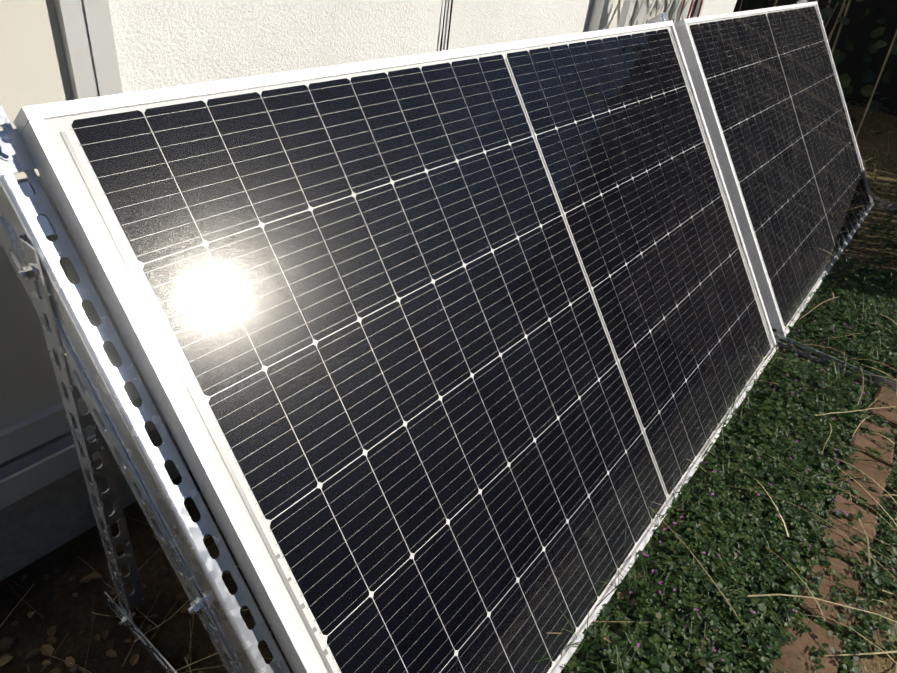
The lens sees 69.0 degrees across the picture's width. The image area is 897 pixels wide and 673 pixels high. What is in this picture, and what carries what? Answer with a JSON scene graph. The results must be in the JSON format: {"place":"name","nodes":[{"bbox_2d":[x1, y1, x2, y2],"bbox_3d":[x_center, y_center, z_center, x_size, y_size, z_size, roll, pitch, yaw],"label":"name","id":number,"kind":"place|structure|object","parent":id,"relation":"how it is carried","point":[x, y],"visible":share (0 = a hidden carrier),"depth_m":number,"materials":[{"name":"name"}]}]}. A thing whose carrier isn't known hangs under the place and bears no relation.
{"place":"outdoors","nodes":[
{"label":"outdoors","id":0,"kind":"place"},
{"bbox_2d":[17,234,144,622],"bbox_3d":[-0.477,0.181,0.899,0.041,0.706,0.041,29,39,27],"label":"slotted metal strut","id":1,"kind":"object","parent":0,"point":[78,422],"visible":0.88,"depth_m":0.89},
{"bbox_2d":[0,129,204,626],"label":"bolts","id":2,"kind":"object","parent":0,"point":[15,156],"visible":0.83,"depth_m":0.69,"materials":[{"name":"silver metal"}]},
{"bbox_2d":[0,216,241,672],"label":"metal support bar","id":3,"kind":"object","parent":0,"point":[11,248],"visible":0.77,"depth_m":0.78,"materials":[{"name":"silver metal"}]},
{"bbox_2d":[0,104,289,672],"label":"slotted metal rail","id":4,"kind":"object","parent":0,"point":[20,211],"visible":1,"depth_m":0.74,"materials":[{"name":"silver metal"}]},
{"bbox_2d":[13,20,777,672],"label":"solar panel","id":5,"kind":"object","parent":4,"relation":"on","point":[445,360],"visible":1,"depth_m":1.01,"materials":[{"name":"glass"}]},
{"bbox_2d":[0,104,896,672],"bbox_3d":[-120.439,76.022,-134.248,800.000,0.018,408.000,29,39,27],"label":"ground","id":6,"kind":"structure","parent":0,"point":[66,612],"depth_m":1.13,"materials":[{"name":"soil"}]},
{"bbox_2d":[104,591,176,672],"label":"metal bar","id":7,"kind":"object","parent":6,"relation":"on","point":[154,652],"visible":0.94,"depth_m":1.05,"materials":[{"name":"silver metal"}]},
{"bbox_2d":[0,0,736,581],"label":"house wall","id":8,"kind":"structure","parent":6,"relation":"on","point":[58,50],"depth_m":1.05,"materials":[{"name":"paint"}]},
{"bbox_2d":[440,0,702,50],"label":"cables","id":9,"kind":"object","parent":8,"relation":"attached to","point":[694,8],"visible":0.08,"depth_m":1.45,"materials":[{"name":"grey plastic"}]},
{"bbox_2d":[0,157,895,672],"bbox_3d":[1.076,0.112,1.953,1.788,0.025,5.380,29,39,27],"label":"dead leaf litter","id":10,"kind":"object","parent":6,"relation":"on","point":[46,650],"visible":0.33,"depth_m":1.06,"materials":[{"name":"brown plant"}]},
{"bbox_2d":[0,95,896,672],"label":"dry grass","id":11,"kind":"structure","parent":6,"relation":"on","point":[694,463],"depth_m":1.39,"materials":[{"name":"beige plant"}]},
{"bbox_2d":[535,153,896,672],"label":"groundcover plants","id":12,"kind":"object","parent":6,"relation":"on","point":[746,531],"visible":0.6,"depth_m":1.41,"materials":[{"name":"green plant"}]},
{"bbox_2d":[674,1,873,336],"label":"solar panel","id":13,"kind":"object","parent":6,"relation":"on","point":[768,91],"visible":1,"depth_m":2.38,"materials":[{"name":"glass"}]},
{"bbox_2d":[733,0,896,138],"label":"boundary hedge","id":14,"kind":"object","parent":6,"relation":"on","point":[861,35],"visible":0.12,"depth_m":5.13,"materials":[{"name":"green plant"}]},
{"bbox_2d":[764,386,896,672],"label":"garden edging pavers","id":15,"kind":"object","parent":6,"relation":"on","point":[804,642],"visible":0.71,"depth_m":1.39,"materials":[{"name":"brick"}]},
{"bbox_2d":[773,332,896,391],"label":"metal bar","id":16,"kind":"object","parent":6,"relation":"on","point":[808,351],"visible":0.31,"depth_m":2.01,"materials":[{"name":"silver metal"}]},
{"bbox_2d":[872,196,896,211],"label":"metal bar","id":17,"kind":"object","parent":6,"relation":"on","point":[882,202],"visible":0.21,"depth_m":3.33,"materials":[{"name":"silver metal"}]},
{"bbox_2d":[648,13,668,23],"bbox_3d":[0.835,-0.456,2.052,0.713,0.907,0.035,29,39,27],"label":"stand inclined rail","id":18,"kind":"object","parent":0,"point":[662,17],"depth_m":1.94,"materials":[{"name":"silver metal"}]},
{"bbox_2d":[797,0,807,3],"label":"stand inclined rail","id":19,"kind":"object","parent":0,"point":[802,1],"depth_m":3.21,"materials":[{"name":"silver metal"}]}
]}

